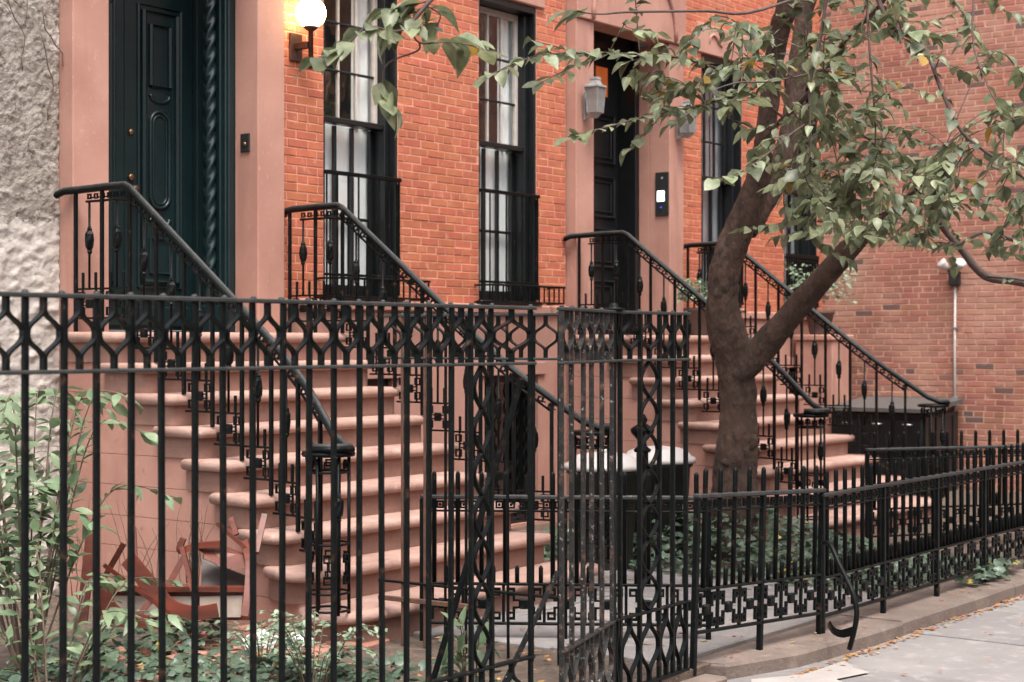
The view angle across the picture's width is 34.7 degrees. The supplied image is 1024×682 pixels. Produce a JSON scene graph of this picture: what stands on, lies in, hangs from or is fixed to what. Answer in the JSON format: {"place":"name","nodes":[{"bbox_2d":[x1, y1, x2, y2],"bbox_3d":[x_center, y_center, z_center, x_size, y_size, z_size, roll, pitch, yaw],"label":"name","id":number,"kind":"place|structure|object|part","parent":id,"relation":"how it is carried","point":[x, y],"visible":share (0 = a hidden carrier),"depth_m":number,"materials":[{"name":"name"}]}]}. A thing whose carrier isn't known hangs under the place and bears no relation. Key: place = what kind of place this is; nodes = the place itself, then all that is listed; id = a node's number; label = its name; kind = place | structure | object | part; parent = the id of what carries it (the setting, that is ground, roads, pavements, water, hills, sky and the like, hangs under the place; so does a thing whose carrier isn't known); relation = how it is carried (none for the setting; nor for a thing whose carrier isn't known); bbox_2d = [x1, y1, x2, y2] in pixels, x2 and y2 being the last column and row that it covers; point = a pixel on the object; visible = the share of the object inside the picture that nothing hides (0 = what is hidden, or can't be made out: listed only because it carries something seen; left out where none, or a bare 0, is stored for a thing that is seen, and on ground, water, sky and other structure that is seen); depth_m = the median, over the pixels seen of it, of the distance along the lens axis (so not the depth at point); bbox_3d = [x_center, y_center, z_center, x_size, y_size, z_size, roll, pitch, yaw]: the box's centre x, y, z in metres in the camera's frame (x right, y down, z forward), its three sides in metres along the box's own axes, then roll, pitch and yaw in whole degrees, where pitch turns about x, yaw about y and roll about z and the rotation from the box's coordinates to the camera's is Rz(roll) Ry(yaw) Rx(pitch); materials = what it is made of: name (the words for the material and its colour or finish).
{"place":"outdoors","nodes":[
{"label":"outdoors","id":0,"kind":"place"},
{"bbox_2d":[58,0,567,528],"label":"row house","id":1,"kind":"structure","parent":0,"point":[164,104],"depth_m":11.93,"materials":[{"name":"red brick"}]},
{"bbox_2d":[109,0,123,329],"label":"door","id":2,"kind":"structure","parent":1,"relation":"in","point":[116,7],"depth_m":11.11,"materials":[{"name":"green paint"}]},
{"bbox_2d":[124,0,191,329],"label":"door","id":3,"kind":"structure","parent":1,"relation":"in","point":[157,33],"depth_m":11.41,"materials":[{"name":"green paint"}]},
{"bbox_2d":[240,133,249,152],"bbox_3d":[-1.860,-1.380,11.406,0.090,0.130,0.020,0,0,37],"label":"doorbell","id":4,"kind":"object","parent":1,"relation":"attached to","point":[245,142],"visible":1,"depth_m":11.40,"materials":[{"name":"black plastic"}]},
{"bbox_2d":[289,0,325,68],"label":"globe wall lamp","id":5,"kind":"object","parent":1,"relation":"attached to","point":[310,15],"visible":1,"depth_m":11.63,"materials":[{"name":"white glass"}]},
{"bbox_2d":[323,0,396,296],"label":"window","id":6,"kind":"structure","parent":1,"relation":"in","point":[357,138],"depth_m":12.65,"materials":[{"name":"black paint"}]},
{"bbox_2d":[324,169,401,295],"bbox_3d":[-1.159,-0.802,12.353,0.150,0.905,0.840,0,0,37],"label":"window guard","id":7,"kind":"object","parent":1,"relation":"attached to","point":[360,175],"visible":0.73,"depth_m":12.36,"materials":[{"name":"black metal"}]},
{"bbox_2d":[317,276,430,300],"bbox_3d":[-1.025,-0.391,12.313,0.202,0.155,1.059,0,0,37],"label":"sill rail","id":8,"kind":"object","parent":1,"relation":"attached to","point":[385,279],"visible":0.56,"depth_m":12.16,"materials":[{"name":"black metal"}]},
{"bbox_2d":[368,379,387,385],"bbox_3d":[-1.249,0.920,12.367,0.180,1.260,0.750,0,0,37],"label":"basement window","id":9,"kind":"structure","parent":1,"relation":"in","point":[371,382],"depth_m":12.49,"materials":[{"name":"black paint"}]},
{"bbox_2d":[484,375,527,523],"bbox_3d":[-0.665,0.920,14.306,1.580,1.260,0.750,0,0,37],"label":"basement window","id":10,"kind":"structure","parent":1,"relation":"in","point":[522,405],"depth_m":14.12,"materials":[{"name":"black paint"}]},
{"bbox_2d":[479,0,535,301],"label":"window","id":11,"kind":"structure","parent":1,"relation":"in","point":[507,115],"depth_m":14.10,"materials":[{"name":"black paint"}]},
{"bbox_2d":[479,188,539,299],"bbox_3d":[-0.060,-0.802,13.812,0.150,0.905,0.814,0,0,37],"label":"window guard","id":12,"kind":"object","parent":1,"relation":"attached to","point":[505,193],"visible":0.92,"depth_m":13.82,"materials":[{"name":"black metal"}]},
{"bbox_2d":[474,283,565,304],"bbox_3d":[0.074,-0.391,13.772,0.202,0.155,1.033,0,0,37],"label":"sill rail","id":13,"kind":"object","parent":1,"relation":"attached to","point":[534,286],"visible":1,"depth_m":13.67,"materials":[{"name":"black metal"}]},
{"bbox_2d":[0,489,1023,681],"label":"yard","id":14,"kind":"structure","parent":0,"point":[545,642],"depth_m":8.75,"materials":[{"name":"green plant"}]},
{"bbox_2d":[0,0,62,604],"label":"stucco house","id":15,"kind":"structure","parent":14,"relation":"on","point":[30,50],"depth_m":10.00,"materials":[{"name":"grey paint"}]},
{"bbox_2d":[0,386,181,681],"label":"leafy shrub","id":16,"kind":"object","parent":14,"relation":"on","point":[48,487],"visible":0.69,"depth_m":7.70,"materials":[{"name":"green plant"}]},
{"bbox_2d":[0,545,190,681],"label":"leafy shrub","id":17,"kind":"object","parent":14,"relation":"on","point":[119,617],"visible":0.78,"depth_m":6.84,"materials":[{"name":"green plant"}]},
{"bbox_2d":[54,472,231,598],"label":"dry weeds","id":18,"kind":"object","parent":14,"relation":"on","point":[199,555],"visible":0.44,"depth_m":8.75,"materials":[{"name":"brown plant"}]},
{"bbox_2d":[100,537,249,620],"bbox_3d":[-1.626,1.205,8.222,0.469,0.411,0.791,0,0,37],"label":"broken chair","id":19,"kind":"object","parent":14,"relation":"on","point":[210,575],"visible":0.63,"depth_m":8.36,"materials":[{"name":"brown wood"}]},
{"bbox_2d":[76,534,92,623],"bbox_3d":[-2.097,1.171,8.075,0.053,0.423,0.169,0,0,2],"label":"wooden board","id":20,"kind":"object","parent":19,"relation":"on","point":[87,565],"visible":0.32,"depth_m":8.08,"materials":[{"name":"brown wood"}]},
{"bbox_2d":[100,542,126,588],"bbox_3d":[-2.008,1.135,8.175,0.189,0.275,0.028,0,0,18],"label":"wooden board","id":21,"kind":"object","parent":19,"relation":"on","point":[117,554],"visible":0.71,"depth_m":8.15,"materials":[{"name":"brown wood"}]},
{"bbox_2d":[102,563,170,613],"bbox_3d":[-1.833,1.235,8.075,0.366,0.288,0.012,0,0,-8],"label":"wooden board","id":22,"kind":"object","parent":19,"relation":"on","point":[137,589],"visible":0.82,"depth_m":8.07,"materials":[{"name":"brown wood"}]},
{"bbox_2d":[104,619,169,628],"bbox_3d":[-1.834,1.377,7.975,0.344,0.041,0.014,0,0,8],"label":"wooden board","id":23,"kind":"object","parent":19,"relation":"on","point":[140,625],"visible":0.11,"depth_m":7.96,"materials":[{"name":"brown wood"}]},
{"bbox_2d":[136,600,151,614],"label":"wooden board","id":24,"kind":"object","parent":19,"relation":"on","point":[147,604],"visible":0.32,"depth_m":8.21,"materials":[{"name":"brown wood"}]},
{"bbox_2d":[121,554,171,607],"bbox_3d":[-1.837,1.212,8.250,0.296,0.282,0.044,0,0,25],"label":"wooden board","id":25,"kind":"object","parent":19,"relation":"on","point":[141,569],"visible":0.39,"depth_m":8.25,"materials":[{"name":"brown wood"}]},
{"bbox_2d":[215,522,246,548],"bbox_3d":[-1.436,1.015,8.450,0.191,0.169,0.011,0,0,0],"label":"wooden board","id":26,"kind":"object","parent":19,"relation":"on","point":[235,539],"visible":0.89,"depth_m":8.44,"materials":[{"name":"brown wood"}]},
{"bbox_2d":[229,516,238,535],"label":"wooden board","id":27,"kind":"object","parent":19,"relation":"on","point":[234,526],"visible":1,"depth_m":8.52,"materials":[{"name":"brown wood"}]},
{"bbox_2d":[256,513,267,553],"bbox_3d":[-1.302,0.996,8.475,0.033,0.195,0.171,0,0,8],"label":"wooden board","id":28,"kind":"object","parent":19,"relation":"on","point":[261,528],"visible":0.89,"depth_m":8.47,"materials":[{"name":"pink wood"}]},
{"bbox_2d":[100,586,249,619],"bbox_3d":[-1.732,1.344,8.395,0.798,0.177,0.070,0,0,0],"label":"broken cabinet","id":29,"kind":"object","parent":14,"relation":"on","point":[207,595],"visible":0.29,"depth_m":8.38,"materials":[{"name":"brown wood"}]},
{"bbox_2d":[135,526,137,555],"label":"wooden board","id":30,"kind":"object","parent":29,"relation":"on","point":[136,552],"visible":0.32,"depth_m":8.65,"materials":[{"name":"brown wood"}]},
{"bbox_2d":[166,557,182,585],"bbox_3d":[-1.764,1.215,8.575,0.121,0.171,0.027,0,0,-33],"label":"wooden board","id":31,"kind":"object","parent":29,"relation":"on","point":[176,570],"visible":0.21,"depth_m":8.57,"materials":[{"name":"brown wood"}]},
{"bbox_2d":[214,619,301,662],"bbox_3d":[-1.190,1.473,7.876,0.461,0.217,0.591,0,0,-12],"label":"bush","id":32,"kind":"object","parent":14,"relation":"on","point":[259,650],"visible":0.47,"depth_m":7.90,"materials":[{"name":"green plant"}]},
{"bbox_2d":[242,629,278,649],"bbox_3d":[-1.273,1.532,8.282,0.157,0.142,0.218,0,0,37],"label":"pale rock","id":33,"kind":"object","parent":14,"relation":"on","point":[266,642],"visible":0.11,"depth_m":8.24,"materials":[{"name":"stone"}]},
{"bbox_2d":[0,619,535,681],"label":"ivy","id":34,"kind":"object","parent":14,"relation":"on","point":[179,670],"visible":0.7,"depth_m":7.48,"materials":[{"name":"green plant"}]},
{"bbox_2d":[285,632,313,649],"bbox_3d":[-1.082,1.533,8.305,0.161,0.117,0.146,0,0,-37],"label":"pale rock","id":35,"kind":"object","parent":14,"relation":"on","point":[300,637],"visible":0.09,"depth_m":8.26,"materials":[{"name":"stone"}]},
{"bbox_2d":[257,609,387,681],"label":"bush","id":36,"kind":"object","parent":14,"relation":"on","point":[294,645],"visible":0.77,"depth_m":7.29,"materials":[{"name":"green plant"}]},
{"bbox_2d":[67,332,597,643],"bbox_3d":[-1.225,0.820,10.120,2.802,1.750,2.544,0,0,37],"label":"stoop","id":37,"kind":"object","parent":14,"relation":"on","point":[113,457],"visible":0.55,"depth_m":9.63,"materials":[{"name":"brown stone"}]},
{"bbox_2d":[53,181,355,616],"bbox_3d":[-1.760,0.221,9.255,2.682,2.352,0.345,0,0,45],"label":"stoop railing","id":38,"kind":"object","parent":37,"relation":"on","point":[320,450],"visible":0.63,"depth_m":9.22,"materials":[{"name":"black metal"}]},
{"bbox_2d":[284,202,609,563],"bbox_3d":[-0.541,0.221,10.872,2.682,2.352,0.345,0,0,29],"label":"stoop railing","id":39,"kind":"object","parent":37,"relation":"on","point":[396,261],"visible":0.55,"depth_m":10.83,"materials":[{"name":"black metal"}]},
{"bbox_2d":[376,311,558,664],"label":"tall iron gate","id":40,"kind":"structure","parent":14,"relation":"on","point":[508,338],"depth_m":8.27,"materials":[{"name":"black metal"}]},
{"bbox_2d":[438,605,502,681],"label":"leafy plant","id":41,"kind":"object","parent":14,"relation":"on","point":[459,655],"visible":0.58,"depth_m":7.06,"materials":[{"name":"green plant"}]},
{"bbox_2d":[420,471,710,640],"bbox_3d":[0.277,1.138,8.600,1.528,0.904,0.045,0,0,3],"label":"iron fence","id":42,"kind":"object","parent":14,"relation":"on","point":[552,507],"visible":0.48,"depth_m":8.59,"materials":[{"name":"black metal"}]},
{"bbox_2d":[564,449,635,570],"bbox_3d":[0.630,1.157,11.321,0.560,0.846,0.560,0,0,-13],"label":"rubbish bin","id":43,"kind":"object","parent":14,"relation":"on","point":[629,465],"visible":0.3,"depth_m":11.15,"materials":[{"name":"black plastic"}]},
{"bbox_2d":[630,414,654,580],"bbox_3d":[0.844,1.022,10.608,0.160,1.115,0.160,0,0,37],"label":"urn post","id":44,"kind":"object","parent":14,"relation":"on","point":[646,449],"visible":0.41,"depth_m":10.58,"materials":[{"name":"black metal"}]},
{"bbox_2d":[293,0,1023,561],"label":"street tree","id":45,"kind":"object","parent":14,"relation":"on","point":[741,360],"visible":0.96,"depth_m":9.20,"materials":[{"name":"green plant"}]},
{"bbox_2d":[626,446,695,559],"bbox_3d":[1.067,1.157,11.968,0.560,0.846,0.560,0,0,13],"label":"rubbish bin","id":46,"kind":"object","parent":14,"relation":"on","point":[666,473],"visible":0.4,"depth_m":11.77,"materials":[{"name":"black plastic"}]},
{"bbox_2d":[565,0,822,519],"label":"row house","id":47,"kind":"structure","parent":14,"relation":"on","point":[605,190],"depth_m":15.86,"materials":[{"name":"red brick"}]},
{"bbox_2d":[584,76,606,119],"bbox_3d":[0.719,-2.142,14.459,0.185,0.366,0.148,0,0,37],"label":"wall lantern","id":48,"kind":"object","parent":47,"relation":"attached to","point":[594,95],"depth_m":14.42,"materials":[{"name":"metal"}]},
{"bbox_2d":[594,54,617,333],"bbox_3d":[0.849,-1.416,15.735,0.078,2.701,0.579,0,0,37],"label":"door","id":49,"kind":"structure","parent":47,"relation":"in","point":[605,142],"depth_m":15.80,"materials":[{"name":"black paint"}]},
{"bbox_2d":[655,172,668,215],"bbox_3d":[1.439,-1.410,15.718,0.150,0.420,0.022,0,0,37],"label":"intercom panel","id":50,"kind":"object","parent":47,"relation":"attached to","point":[661,193],"visible":1,"depth_m":15.71,"materials":[{"name":"black plastic"}]},
{"bbox_2d":[677,100,696,139],"bbox_3d":[1.670,-2.122,15.721,0.185,0.366,0.148,0,0,37],"label":"wall lantern","id":51,"kind":"object","parent":47,"relation":"attached to","point":[686,130],"depth_m":15.69,"materials":[{"name":"metal"}]},
{"bbox_2d":[639,42,740,307],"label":"window","id":52,"kind":"structure","parent":47,"relation":"in","point":[719,155],"depth_m":16.98,"materials":[{"name":"black paint"}]},
{"bbox_2d":[703,246,743,304],"bbox_3d":[2.154,-0.660,16.649,0.020,0.580,0.806,0,0,37],"label":"window guard","id":53,"kind":"object","parent":47,"relation":"attached to","point":[740,283],"visible":0.19,"depth_m":16.47,"materials":[{"name":"black metal"}]},
{"bbox_2d":[789,368,795,393],"bbox_3d":[2.558,0.920,18.582,1.580,1.260,0.700,0,0,37],"label":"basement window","id":54,"kind":"structure","parent":47,"relation":"in","point":[790,369],"depth_m":17.99,"materials":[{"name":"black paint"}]},
{"bbox_2d":[784,77,816,309],"bbox_3d":[3.090,-1.603,18.125,0.229,2.535,0.792,0,0,37],"label":"window","id":55,"kind":"structure","parent":47,"relation":"in","point":[805,247],"depth_m":18.36,"materials":[{"name":"black paint"}]},
{"bbox_2d":[786,253,818,307],"bbox_3d":[3.202,-0.660,18.041,0.020,0.580,0.770,0,0,37],"label":"window guard","id":56,"kind":"object","parent":47,"relation":"attached to","point":[794,259],"visible":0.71,"depth_m":17.96,"materials":[{"name":"black metal"}]},
{"bbox_2d":[574,335,930,542],"bbox_3d":[2.043,0.821,14.457,2.802,1.747,2.544,0,0,37],"label":"stoop","id":57,"kind":"object","parent":14,"relation":"on","point":[702,432],"visible":0.35,"depth_m":14.03,"materials":[{"name":"brown stone"}]},
{"bbox_2d":[676,274,707,334],"bbox_3d":[1.766,-0.338,15.324,0.496,0.570,0.491,0,0,37],"label":"flower pot","id":58,"kind":"object","parent":57,"relation":"on","point":[693,317],"visible":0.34,"depth_m":15.21,"materials":[{"name":"ceramic"}]},
{"bbox_2d":[563,230,831,521],"bbox_3d":[1.508,0.221,13.592,2.682,2.352,0.345,0,0,45],"label":"stoop railing","id":59,"kind":"object","parent":57,"relation":"on","point":[819,411],"visible":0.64,"depth_m":13.65,"materials":[{"name":"black metal"}]},
{"bbox_2d":[684,241,950,497],"bbox_3d":[2.727,0.221,15.209,2.682,2.352,0.345,0,0,29],"label":"stoop railing","id":60,"kind":"object","parent":57,"relation":"on","point":[943,404],"visible":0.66,"depth_m":14.88,"materials":[{"name":"black metal"}]},
{"bbox_2d":[541,501,991,594],"bbox_3d":[1.427,1.357,11.818,3.598,0.484,2.025,0,0,37],"label":"ivy","id":61,"kind":"object","parent":14,"relation":"on","point":[768,550],"visible":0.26,"depth_m":11.35,"materials":[{"name":"green plant"}]},
{"bbox_2d":[827,396,962,494],"bbox_3d":[4.058,1.095,17.375,1.130,0.970,0.963,0,0,37],"label":"bin locker","id":62,"kind":"object","parent":14,"relation":"on","point":[913,420],"visible":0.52,"depth_m":17.06,"materials":[{"name":"black metal"}]},
{"bbox_3d":[3.530,1.160,17.238,0.290,0.680,0.018,0,0,37],"label":"door panel","id":63,"kind":"part","parent":62,"relation":"part of","materials":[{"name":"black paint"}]},
{"bbox_3d":[3.797,1.160,17.036,0.290,0.680,0.018,0,0,37],"label":"door panel","id":64,"kind":"part","parent":62,"relation":"part of","materials":[{"name":"black paint"}]},
{"bbox_3d":[4.065,1.160,16.835,0.290,0.680,0.018,0,0,37],"label":"door panel","id":65,"kind":"part","parent":62,"relation":"part of","materials":[{"name":"black paint"}]},
{"bbox_2d":[865,429,1023,544],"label":"iron fence","id":66,"kind":"object","parent":14,"relation":"on","point":[874,455],"visible":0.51,"depth_m":12.57,"materials":[{"name":"black metal"}]},
{"bbox_2d":[793,334,853,433],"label":"stone pier","id":67,"kind":"structure","parent":0,"point":[832,360],"depth_m":17.65,"materials":[{"name":"brown stone"}]},
{"bbox_2d":[785,262,856,334],"bbox_3d":[3.342,-0.472,17.772,0.804,0.804,0.804,0,0,37],"label":"flower pot","id":68,"kind":"object","parent":67,"relation":"on","point":[828,315],"visible":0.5,"depth_m":17.67,"materials":[{"name":"ceramic"}]},
{"bbox_2d":[727,595,1023,681],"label":"sidewalk","id":69,"kind":"structure","parent":0,"point":[964,650],"depth_m":8.54,"materials":[{"name":"concrete"}]},
{"bbox_2d":[0,289,536,681],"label":"tall iron fence","id":70,"kind":"object","parent":69,"relation":"on","point":[24,341],"visible":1,"depth_m":5.39,"materials":[{"name":"black metal"}]},
{"bbox_2d":[125,571,1023,681],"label":"fallen leaves","id":71,"kind":"object","parent":69,"relation":"on","point":[869,649],"visible":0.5,"depth_m":8.74,"materials":[{"name":"orange plant"}]},
{"bbox_2d":[681,560,1023,681],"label":"kerb","id":72,"kind":"structure","parent":69,"relation":"on","point":[909,613],"depth_m":9.04,"materials":[{"name":"stone"}]},
{"bbox_2d":[604,303,690,681],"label":"tall iron fence","id":73,"kind":"object","parent":72,"relation":"on","point":[658,656],"visible":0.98,"depth_m":7.59,"materials":[{"name":"black metal"}]},
{"bbox_2d":[502,305,616,681],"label":"tall iron gate","id":74,"kind":"structure","parent":73,"relation":"attached to","point":[589,648],"depth_m":6.85,"materials":[{"name":"black metal"}]},
{"bbox_2d":[821,540,858,649],"bbox_3d":[1.683,1.313,8.466,0.064,0.535,0.323,0,0,-22],"label":"bent iron stop","id":75,"kind":"object","parent":72,"relation":"on","point":[850,632],"visible":1,"depth_m":8.39,"materials":[{"name":"black metal"}]},
{"bbox_2d":[818,442,1023,633],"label":"iron fence","id":76,"kind":"object","parent":72,"relation":"on","point":[936,541],"visible":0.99,"depth_m":9.88,"materials":[{"name":"black metal"}]},
{"bbox_2d":[689,465,825,675],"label":"iron gate","id":77,"kind":"structure","parent":76,"relation":"attached to","point":[760,609],"depth_m":8.34,"materials":[{"name":"black metal"}]},
{"bbox_2d":[951,551,1023,583],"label":"ivy","id":78,"kind":"object","parent":72,"relation":"on","point":[998,568],"visible":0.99,"depth_m":10.69,"materials":[{"name":"green plant"}]},
{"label":"ground","id":79,"kind":"structure","parent":0,"visible":0},
{"bbox_2d":[605,0,1023,491],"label":"brick side building","id":80,"kind":"structure","parent":79,"relation":"on","point":[898,317],"depth_m":17.59,"materials":[{"name":"red brick"}]},
{"bbox_2d":[936,258,966,410],"bbox_3d":[4.685,0.144,17.433,0.331,2.052,0.195,0,0,37],"label":"flood lamp","id":81,"kind":"object","parent":80,"relation":"attached to","point":[942,264],"visible":0.77,"depth_m":17.47,"materials":[{"name":"white plastic"}]}
]}

